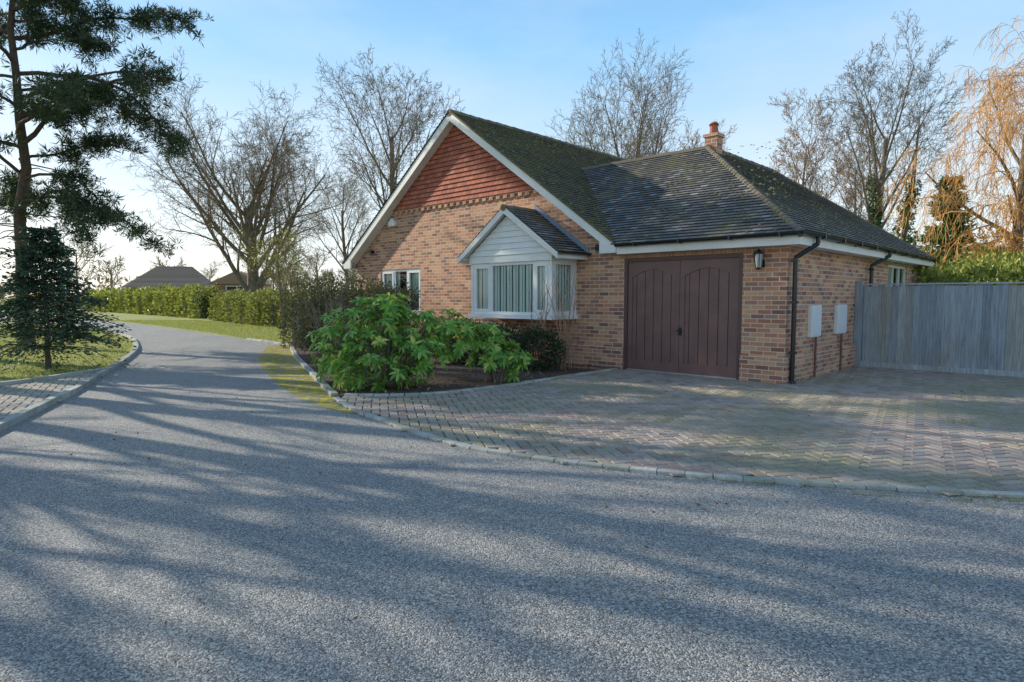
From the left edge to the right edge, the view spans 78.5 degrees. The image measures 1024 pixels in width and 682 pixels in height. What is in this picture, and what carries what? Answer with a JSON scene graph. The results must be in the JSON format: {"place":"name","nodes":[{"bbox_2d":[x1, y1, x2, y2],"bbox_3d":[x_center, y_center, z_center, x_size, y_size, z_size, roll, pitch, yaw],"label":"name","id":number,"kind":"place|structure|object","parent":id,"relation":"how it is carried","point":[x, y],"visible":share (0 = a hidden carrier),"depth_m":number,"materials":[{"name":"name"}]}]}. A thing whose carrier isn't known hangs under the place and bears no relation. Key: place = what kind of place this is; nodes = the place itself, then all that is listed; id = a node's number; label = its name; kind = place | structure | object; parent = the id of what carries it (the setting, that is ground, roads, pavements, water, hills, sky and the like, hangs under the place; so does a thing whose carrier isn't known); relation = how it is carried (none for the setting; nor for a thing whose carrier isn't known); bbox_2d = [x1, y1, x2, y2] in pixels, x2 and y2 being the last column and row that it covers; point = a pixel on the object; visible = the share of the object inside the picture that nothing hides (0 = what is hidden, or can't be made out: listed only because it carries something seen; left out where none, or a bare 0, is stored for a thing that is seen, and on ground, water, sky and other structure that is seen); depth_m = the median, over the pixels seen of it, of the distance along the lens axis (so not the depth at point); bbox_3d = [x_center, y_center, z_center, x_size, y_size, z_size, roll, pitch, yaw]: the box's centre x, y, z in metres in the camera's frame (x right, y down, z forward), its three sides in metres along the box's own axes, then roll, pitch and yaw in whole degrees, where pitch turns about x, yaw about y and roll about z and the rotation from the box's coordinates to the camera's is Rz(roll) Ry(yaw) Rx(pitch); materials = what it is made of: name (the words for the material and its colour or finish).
{"place":"outdoors","nodes":[
{"label":"outdoors","id":0,"kind":"place"},
{"bbox_2d":[0,373,102,419],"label":"brick path","id":1,"kind":"structure","parent":0,"point":[32,391],"depth_m":8.98,"materials":[{"name":"grey brick"}]},
{"bbox_2d":[113,319,291,342],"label":"verge grass","id":2,"kind":"structure","parent":0,"point":[216,324],"depth_m":28.47,"materials":[{"name":"green plant"}]},
{"bbox_2d":[0,298,713,477],"bbox_3d":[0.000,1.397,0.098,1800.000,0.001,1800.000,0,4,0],"label":"grass ground","id":3,"kind":"structure","parent":0,"point":[126,316],"depth_m":18.20,"materials":[{"name":"green plant"}]},
{"bbox_2d":[1,373,93,411],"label":"path bedding","id":4,"kind":"object","parent":3,"relation":"on","point":[38,396],"visible":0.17,"depth_m":8.67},
{"bbox_2d":[0,367,107,385],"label":"path kerb","id":5,"kind":"structure","parent":3,"relation":"on","point":[48,377],"depth_m":10.37,"materials":[{"name":"concrete"}]},
{"bbox_2d":[0,324,131,380],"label":"lawn grass","id":6,"kind":"structure","parent":3,"relation":"on","point":[122,343],"depth_m":14.09,"materials":[{"name":"green plant"}]},
{"bbox_2d":[0,225,136,371],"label":"spruce tree","id":7,"kind":"object","parent":3,"relation":"on","point":[37,249],"visible":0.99,"depth_m":12.06,"materials":[{"name":"green plant"}]},
{"bbox_2d":[0,320,138,431],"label":"lane kerb","id":8,"kind":"structure","parent":3,"relation":"on","point":[17,417],"depth_m":8.64,"materials":[{"name":"concrete"}]},
{"bbox_2d":[0,0,214,344],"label":"pine tree","id":9,"kind":"object","parent":3,"relation":"on","point":[69,94],"visible":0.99,"depth_m":17.54,"materials":[{"name":"green plant"}]},
{"bbox_2d":[82,282,223,318],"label":"clipped hedge","id":10,"kind":"object","parent":3,"relation":"on","point":[186,301],"visible":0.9,"depth_m":47.12,"materials":[{"name":"green plant"}]},
{"bbox_2d":[120,266,211,288],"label":"distant bungalow","id":11,"kind":"object","parent":3,"relation":"on","point":[176,276],"visible":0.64,"depth_m":67.16,"materials":[{"name":"brick"}]},
{"bbox_2d":[0,275,351,305],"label":"distant bushes","id":12,"kind":"object","parent":3,"relation":"on","point":[4,300],"visible":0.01,"depth_m":90.85,"materials":[{"name":"green plant"}]},
{"bbox_2d":[106,44,361,295],"bbox_3d":[-15.966,-8.831,39.478,12.036,15.347,15.444,3,5,35],"label":"oak tree","id":13,"kind":"object","parent":3,"relation":"on","point":[251,210],"visible":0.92,"depth_m":37.79,"materials":[{"name":"brown plant"}]},
{"bbox_2d":[207,272,273,297],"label":"house","id":14,"kind":"structure","parent":3,"relation":"on","point":[227,282],"depth_m":43.09,"materials":[{"name":"brick"}]},
{"bbox_2d":[227,287,242,290],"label":"window panes","id":15,"kind":"structure","parent":14,"relation":"in","point":[228,288],"depth_m":43.23,"materials":[{"name":"glass"}]},
{"bbox_2d":[206,287,322,326],"bbox_3d":[-13.424,-1.848,32.899,2.300,2.083,13.576,-3,5,-41],"label":"clipped hedge","id":16,"kind":"object","parent":3,"relation":"on","point":[236,306],"visible":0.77,"depth_m":31.59,"materials":[{"name":"green plant"}]},
{"bbox_2d":[233,226,307,328],"bbox_3d":[-10.004,-2.612,26.138,2.925,4.372,3.486,-1,4,-20],"label":"young tree","id":17,"kind":"object","parent":3,"relation":"on","point":[288,241],"visible":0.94,"depth_m":25.98,"materials":[{"name":"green plant"}]},
{"bbox_2d":[292,165,387,299],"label":"ash tree","id":18,"kind":"object","parent":3,"relation":"on","point":[360,216],"visible":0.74,"depth_m":49.36,"materials":[{"name":"brown plant"}]},
{"bbox_2d":[312,42,464,213],"bbox_3d":[-6.811,-8.441,35.494,8.305,15.113,8.537,-1,4,-14],"label":"ash tree","id":19,"kind":"object","parent":3,"relation":"on","point":[393,168],"visible":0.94,"depth_m":33.98,"materials":[{"name":"brown plant"}]},
{"bbox_2d":[344,368,617,396],"bbox_3d":[0.005,0.669,10.114,5.404,0.054,0.712,-3,5,-36],"label":"bed edging","id":20,"kind":"object","parent":3,"relation":"on","point":[467,389],"visible":0.58,"depth_m":9.33,"materials":[{"name":"concrete"}]},
{"bbox_2d":[0,226,991,295],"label":"distant woodland","id":21,"kind":"object","parent":3,"relation":"on","point":[110,270],"visible":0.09,"depth_m":79.14,"materials":[{"name":"plant"}]},
{"bbox_2d":[341,390,825,476],"bbox_3d":[5.790,0.824,8.177,16.420,0.001,9.000,0,4,0],"label":"driveway bedding","id":22,"kind":"object","parent":3,"relation":"on","point":[477,422],"visible":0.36,"depth_m":7.15,"materials":[{"name":"grey sand"}]},
{"bbox_2d":[407,333,854,383],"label":"plinth","id":23,"kind":"structure","parent":3,"relation":"on","point":[765,368],"depth_m":11.12,"materials":[{"name":"brick"}]},
{"bbox_2d":[358,191,918,355],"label":"walls","id":24,"kind":"structure","parent":3,"relation":"on","point":[432,243],"depth_m":12.49,"materials":[{"name":"brick"}]},
{"bbox_2d":[388,218,396,226],"bbox_3d":[-3.221,-3.192,16.866,0.294,0.215,0.087,4,6,44],"label":"alarm box","id":25,"kind":"object","parent":24,"relation":"attached to","point":[392,222],"visible":1,"depth_m":16.81,"materials":[{"name":"white plastic"}]},
{"bbox_2d":[382,268,420,312],"bbox_3d":[-2.965,-1.332,16.895,1.790,1.200,0.075,4,6,44],"label":"window frame","id":26,"kind":"object","parent":24,"relation":"attached to","point":[395,271],"visible":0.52,"depth_m":16.66,"materials":[{"name":"white plastic"}]},
{"bbox_2d":[385,271,418,309],"bbox_3d":[-2.897,-1.333,16.915,1.800,1.200,0.020,4,6,44],"label":"window curtain","id":27,"kind":"object","parent":26,"relation":"attached to","point":[414,278],"depth_m":16.68,"materials":[{"name":"grey fabric"}]},
{"bbox_2d":[400,271,405,300],"bbox_3d":[-2.760,-1.347,17.109,1.790,1.300,0.011,4,6,44],"label":"window pane","id":28,"kind":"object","parent":26,"relation":"attached to","point":[403,278],"depth_m":17.32,"materials":[{"name":"glass"}]},
{"bbox_2d":[393,125,532,210],"bbox_3d":[-1.301,-4.291,14.951,5.250,1.875,0.028,4,6,44],"label":"gable tile hanging","id":29,"kind":"object","parent":24,"relation":"attached to","point":[460,165],"visible":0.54,"depth_m":14.92},
{"bbox_2d":[393,189,537,214],"bbox_3d":[-1.246,-3.304,15.001,5.435,0.100,0.063,4,6,44],"label":"dentil course","id":30,"kind":"object","parent":24,"relation":"attached to","point":[505,195],"visible":0.95,"depth_m":14.82,"materials":[{"name":"brick"}]},
{"bbox_2d":[344,114,616,268],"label":"barge boards","id":31,"kind":"object","parent":24,"relation":"attached to","point":[441,133],"visible":0.96,"depth_m":15.12,"materials":[{"name":"white wood"}]},
{"bbox_2d":[344,110,620,261],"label":"gable roof","id":32,"kind":"structure","parent":24,"relation":"attached to","point":[568,171],"depth_m":14.50,"materials":[{"name":"tile"}]},
{"bbox_2d":[466,120,894,248],"bbox_3d":[4.206,-3.720,14.893,8.025,3.370,8.032,4,6,44],"label":"roof moss","id":33,"kind":"object","parent":32,"relation":"on","point":[789,165],"visible":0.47,"depth_m":12.66,"materials":[{"name":"green plant"}]},
{"bbox_2d":[368,244,598,253],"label":"security lights","id":34,"kind":"object","parent":24,"relation":"attached to","point":[596,249],"visible":0.71,"depth_m":12.21,"materials":[{"name":"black plastic"}]},
{"bbox_2d":[457,208,587,263],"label":"bay barge boards","id":35,"kind":"object","parent":24,"relation":"attached to","point":[484,233],"visible":0.78,"depth_m":12.73,"materials":[{"name":"white wood"}]},
{"bbox_2d":[468,252,577,319],"bbox_3d":[0.184,-1.141,13.232,2.410,1.310,0.828,4,6,44],"label":"bay casing","id":36,"kind":"object","parent":24,"relation":"attached to","point":[554,261],"visible":0.64,"depth_m":12.64,"materials":[{"name":"white plastic"}]},
{"bbox_2d":[469,216,548,256],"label":"bay shiplap gable","id":37,"kind":"structure","parent":36,"relation":"on","point":[507,236],"depth_m":12.87,"materials":[{"name":"white wood"}]},
{"bbox_2d":[473,260,549,315],"bbox_3d":[-0.038,-1.090,13.003,2.190,1.080,0.075,4,6,44],"label":"bay front frame","id":38,"kind":"object","parent":36,"relation":"attached to","point":[491,297],"visible":0.97,"depth_m":13.03,"materials":[{"name":"white plastic"}]},
{"bbox_2d":[458,207,586,257],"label":"bay roof","id":39,"kind":"structure","parent":36,"relation":"on","point":[551,234],"depth_m":12.59,"materials":[{"name":"grey tile"}]},
{"bbox_2d":[501,204,535,211],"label":"bay ridge tiles","id":40,"kind":"object","parent":39,"relation":"on","point":[503,206],"visible":0.55,"depth_m":12.85,"materials":[{"name":"grey tile"}]},
{"bbox_2d":[558,251,591,255],"bbox_3d":[1.220,-1.694,12.111,0.100,0.050,0.940,4,6,44],"label":"bay gutter","id":41,"kind":"object","parent":39,"relation":"attached to","point":[575,253],"visible":1,"depth_m":12.06,"materials":[{"name":"black plastic"}]},
{"bbox_2d":[478,264,569,311],"bbox_3d":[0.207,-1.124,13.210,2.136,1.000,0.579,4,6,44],"label":"bay vertical blinds","id":42,"kind":"object","parent":36,"relation":"in","point":[509,287],"visible":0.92,"depth_m":12.94,"materials":[{"name":"grey fabric"}]},
{"bbox_2d":[534,204,588,252],"bbox_3d":[1.005,-2.325,12.923,1.450,1.125,0.019,4,6,44],"label":"bay flashing","id":43,"kind":"object","parent":24,"relation":"attached to","point":[562,229],"visible":1,"depth_m":12.90,"materials":[{"name":"grey metal"}]},
{"bbox_2d":[346,235,933,269],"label":"fascia and soffit","id":44,"kind":"structure","parent":24,"relation":"attached to","point":[805,241],"depth_m":10.78,"materials":[{"name":"white plastic"}]},
{"bbox_2d":[342,230,939,383],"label":"gutters and downpipes","id":45,"kind":"object","parent":24,"relation":"attached to","point":[794,302],"visible":0.89,"depth_m":9.95,"materials":[{"name":"black plastic"}]},
{"bbox_2d":[623,253,742,379],"bbox_3d":[2.998,-0.447,11.212,2.306,2.128,0.074,4,6,44],"label":"garage door frame","id":46,"kind":"object","parent":24,"relation":"in","point":[711,256],"visible":0.76,"depth_m":10.96,"materials":[{"name":"brown wood"}]},
{"bbox_2d":[627,258,738,377],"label":"garage door panels","id":47,"kind":"object","parent":46,"relation":"in","point":[696,300],"visible":1,"depth_m":11.14,"materials":[{"name":"brown wood"}]},
{"bbox_2d":[676,327,681,334],"bbox_3d":[2.987,-0.171,11.191,0.100,0.140,0.060,4,6,44],"label":"garage door handle","id":48,"kind":"object","parent":47,"relation":"attached to","point":[679,330],"visible":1,"depth_m":11.19,"materials":[{"name":"black metal"}]},
{"bbox_2d":[621,248,749,258],"bbox_3d":[2.979,-1.543,11.094,2.500,0.069,0.012,4,6,44],"label":"garage lintel course","id":49,"kind":"object","parent":24,"relation":"attached to","point":[725,251],"visible":1,"depth_m":10.98,"materials":[{"name":"brown brick"}]},
{"bbox_2d":[447,109,936,262],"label":"ridge tiles","id":50,"kind":"object","parent":24,"relation":"attached to","point":[773,206],"visible":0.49,"depth_m":14.52,"materials":[{"name":"grey tile"}]},
{"bbox_2d":[583,149,930,256],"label":"garage hip roof","id":51,"kind":"structure","parent":24,"relation":"on","point":[626,193],"depth_m":12.33,"materials":[{"name":"tile"}]},
{"bbox_2d":[703,132,724,153],"bbox_3d":[4.386,-4.172,13.647,0.340,0.620,0.340,4,6,44],"label":"chimney stack","id":52,"kind":"object","parent":51,"relation":"on","point":[714,140],"visible":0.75,"depth_m":13.52,"materials":[{"name":"brick"}]},
{"bbox_2d":[709,121,718,132],"bbox_3d":[4.386,-4.621,13.616,0.220,0.280,0.220,4,6,44],"label":"chimney pot","id":53,"kind":"object","parent":52,"relation":"on","point":[714,125],"visible":0.85,"depth_m":13.54,"materials":[{"name":"ceramic"}]},
{"bbox_2d":[753,249,764,269],"bbox_3d":[3.952,-1.308,10.028,0.172,0.330,0.223,4,6,44],"label":"wall lantern frame","id":54,"kind":"object","parent":24,"relation":"attached to","point":[759,251],"visible":0.84,"depth_m":9.99,"materials":[{"name":"black metal"}]},
{"bbox_2d":[755,254,762,267],"bbox_3d":[3.941,-1.282,10.018,0.121,0.216,0.140,4,6,44],"label":"wall lantern glass","id":55,"kind":"object","parent":54,"relation":"in","point":[758,265],"visible":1,"depth_m":9.98,"materials":[{"name":"clear glass"}]},
{"bbox_2d":[807,305,821,336],"bbox_3d":[5.211,-0.343,10.780,0.069,0.540,0.500,4,6,44],"label":"meter box","id":56,"kind":"object","parent":24,"relation":"attached to","point":[814,319],"visible":1,"depth_m":10.67,"materials":[{"name":"white plastic"}]},
{"bbox_2d":[813,337,816,376],"bbox_3d":[5.227,0.277,10.808,0.040,0.700,0.040,4,6,44],"label":"meter box pipe","id":57,"kind":"object","parent":56,"relation":"attached to","point":[815,352],"visible":1,"depth_m":10.79,"materials":[{"name":"plastic"}]},
{"bbox_2d":[834,304,846,333],"bbox_3d":[6.192,-0.414,11.804,0.069,0.540,0.560,4,6,44],"label":"meter box","id":58,"kind":"object","parent":24,"relation":"attached to","point":[840,319],"visible":1,"depth_m":11.68,"materials":[{"name":"white plastic"}]},
{"bbox_2d":[839,333,842,369],"bbox_3d":[6.209,0.205,11.831,0.040,0.700,0.040,4,6,44],"label":"meter box pipe","id":59,"kind":"object","parent":58,"relation":"attached to","point":[841,341],"visible":1,"depth_m":11.82,"materials":[{"name":"brown plastic"}]},
{"bbox_2d":[888,264,905,285],"bbox_3d":[9.126,-1.272,14.972,0.064,1.050,1.810,4,6,44],"label":"side window frame","id":60,"kind":"object","parent":24,"relation":"attached to","point":[892,267],"visible":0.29,"depth_m":15.13,"materials":[{"name":"white plastic"}]},
{"bbox_2d":[544,28,761,164],"bbox_3d":[6.455,-8.861,33.008,9.819,16.366,11.619,0,4,0],"label":"lime tree","id":61,"kind":"object","parent":3,"relation":"on","point":[639,142],"visible":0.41,"depth_m":31.76,"materials":[{"name":"brown plant"}]},
{"bbox_2d":[333,397,1023,497],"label":"driveway kerb","id":62,"kind":"structure","parent":3,"relation":"on","point":[887,487],"depth_m":4.87,"materials":[{"name":"concrete"}]},
{"bbox_2d":[678,119,736,151],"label":"bare tree","id":63,"kind":"object","parent":3,"relation":"on","point":[729,132],"visible":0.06,"depth_m":48.68,"materials":[{"name":"brown plant"}]},
{"bbox_2d":[769,88,852,206],"bbox_3d":[18.529,-8.894,40.964,6.107,15.242,6.479,-1,4,-18],"label":"bare tree","id":64,"kind":"object","parent":3,"relation":"on","point":[795,176],"visible":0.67,"depth_m":39.81,"materials":[{"name":"brown plant"}]},
{"bbox_2d":[817,111,904,230],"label":"bare tree","id":65,"kind":"object","parent":3,"relation":"on","point":[846,197],"visible":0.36,"depth_m":44.21,"materials":[{"name":"brown plant"}]},
{"bbox_2d":[810,8,977,244],"bbox_3d":[19.833,-8.504,33.272,7.678,15.543,7.350,1,4,18],"label":"ivy clad tree","id":66,"kind":"object","parent":3,"relation":"on","point":[875,217],"visible":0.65,"depth_m":32.78,"materials":[{"name":"brown plant"}]},
{"bbox_2d":[876,15,1023,268],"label":"weeping willow tree","id":67,"kind":"object","parent":3,"relation":"on","point":[1016,214],"visible":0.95,"depth_m":21.59,"materials":[{"name":"orange plant"}]},
{"bbox_2d":[913,175,986,269],"bbox_3d":[20.893,-4.305,30.317,3.940,7.359,4.033,0,4,0],"label":"conifer tree","id":68,"kind":"object","parent":3,"relation":"on","point":[940,237],"visible":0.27,"depth_m":29.81,"materials":[{"name":"green plant"}]},
{"bbox_2d":[893,250,1023,285],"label":"laurel hedge","id":69,"kind":"object","parent":3,"relation":"on","point":[987,270],"visible":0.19,"depth_m":15.82,"materials":[{"name":"green plant"}]},
{"bbox_2d":[915,241,1009,282],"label":"garden shrub","id":70,"kind":"object","parent":3,"relation":"on","point":[943,251],"visible":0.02,"depth_m":25.66,"materials":[{"name":"green plant"}]},
{"bbox_2d":[925,245,1023,284],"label":"garden shrub","id":71,"kind":"object","parent":3,"relation":"on","point":[967,260],"visible":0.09,"depth_m":19.21,"materials":[{"name":"green plant"}]},
{"bbox_2d":[956,221,1023,261],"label":"beech shrub","id":72,"kind":"object","parent":3,"relation":"on","point":[979,233],"visible":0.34,"depth_m":20.84,"materials":[{"name":"brown plant"}]},
{"bbox_2d":[288,346,619,396],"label":"flower bed soil","id":73,"kind":"structure","parent":0,"point":[477,379],"depth_m":10.81,"materials":[{"name":"brown soil"}]},
{"bbox_2d":[295,285,374,355],"bbox_3d":[-3.692,-0.340,13.142,1.438,1.656,1.520,1,4,17],"label":"bare shrub","id":74,"kind":"object","parent":73,"relation":"on","point":[331,309],"visible":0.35,"depth_m":13.06,"materials":[{"name":"brown plant"}]},
{"bbox_2d":[277,269,420,353],"bbox_3d":[-4.331,-0.830,16.539,4.993,2.218,1.723,3,5,38],"label":"beech hedge","id":75,"kind":"object","parent":73,"relation":"on","point":[300,328],"visible":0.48,"depth_m":16.64,"materials":[{"name":"brown plant"}]},
{"bbox_2d":[318,298,380,359],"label":"bare shrub","id":76,"kind":"object","parent":73,"relation":"on","point":[342,321],"visible":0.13,"depth_m":11.68,"materials":[{"name":"brown plant"}]},
{"bbox_2d":[319,322,381,369],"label":"evergreen shrub","id":77,"kind":"object","parent":73,"relation":"on","point":[329,342],"visible":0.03,"depth_m":12.34,"materials":[{"name":"green plant"}]},
{"bbox_2d":[305,292,481,392],"bbox_3d":[-1.811,0.016,9.700,2.726,1.570,1.858,0,4,0],"label":"rhododendron bush","id":78,"kind":"object","parent":73,"relation":"on","point":[391,371],"visible":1,"depth_m":9.59,"materials":[{"name":"green plant"}]},
{"bbox_2d":[465,322,535,382],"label":"rhododendron bush","id":79,"kind":"object","parent":73,"relation":"on","point":[504,357],"visible":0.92,"depth_m":9.96,"materials":[{"name":"green plant"}]},
{"bbox_2d":[441,317,567,371],"bbox_3d":[-0.220,0.134,12.339,2.944,1.166,1.132,3,5,36],"label":"evergreen shrub","id":80,"kind":"object","parent":73,"relation":"on","point":[525,340],"visible":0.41,"depth_m":11.69,"materials":[{"name":"green plant"}]},
{"bbox_2d":[528,279,555,363],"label":"bare rose shrub","id":81,"kind":"object","parent":73,"relation":"on","point":[543,325],"visible":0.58,"depth_m":12.00,"materials":[{"name":"brown plant"}]},
{"bbox_2d":[541,265,602,369],"bbox_3d":[1.217,-0.465,11.907,1.028,2.076,1.533,1,4,16],"label":"bare rose shrub","id":82,"kind":"object","parent":73,"relation":"on","point":[562,366],"visible":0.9,"depth_m":11.83,"materials":[{"name":"brown plant"}]},
{"bbox_2d":[0,318,1023,681],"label":"asphalt road","id":83,"kind":"structure","parent":0,"point":[514,578],"depth_m":3.34,"materials":[{"name":"grey asphalt"}]},
{"bbox_2d":[246,338,337,396],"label":"lane kerb","id":84,"kind":"structure","parent":83,"relation":"on","point":[329,390],"depth_m":11.67,"materials":[{"name":"concrete"}]},
{"bbox_2d":[258,345,352,412],"bbox_3d":[-4.633,0.504,12.736,0.918,0.001,11.707,-2,4,-24],"label":"road moss","id":85,"kind":"object","parent":83,"relation":"on","point":[317,391],"visible":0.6,"depth_m":10.75,"materials":[{"name":"green plant"}]},
{"bbox_2d":[8,347,1023,666],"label":"fallen leaves","id":86,"kind":"object","parent":83,"relation":"on","point":[498,429],"visible":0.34,"depth_m":8.75,"materials":[{"name":"brown plant"}]},
{"bbox_2d":[697,478,1023,508],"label":"verge moss","id":87,"kind":"object","parent":83,"relation":"on","point":[1012,499],"visible":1,"depth_m":4.36,"materials":[{"name":"green plant"}]},
{"bbox_2d":[0,0,1023,296],"label":"sky","id":88,"kind":"structure","parent":0,"point":[519,64],"materials":[{"name":"blue"}]},
{"bbox_2d":[332,366,1023,497],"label":"brick driveway","id":89,"kind":"structure","parent":0,"point":[697,428],"depth_m":6.87,"materials":[{"name":"grey brick"}]},
{"bbox_2d":[626,368,735,379],"bbox_3d":[2.982,0.592,11.269,2.160,0.034,0.031,4,6,44],"label":"garage door sill","id":90,"kind":"structure","parent":89,"relation":"on","point":[685,374],"depth_m":11.12,"materials":[{"name":"grey concrete"}]},
{"bbox_2d":[853,281,1023,376],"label":"garden fence","id":91,"kind":"object","parent":89,"relation":"on","point":[977,328],"visible":0.95,"depth_m":11.57,"materials":[{"name":"grey wood"}]}
]}

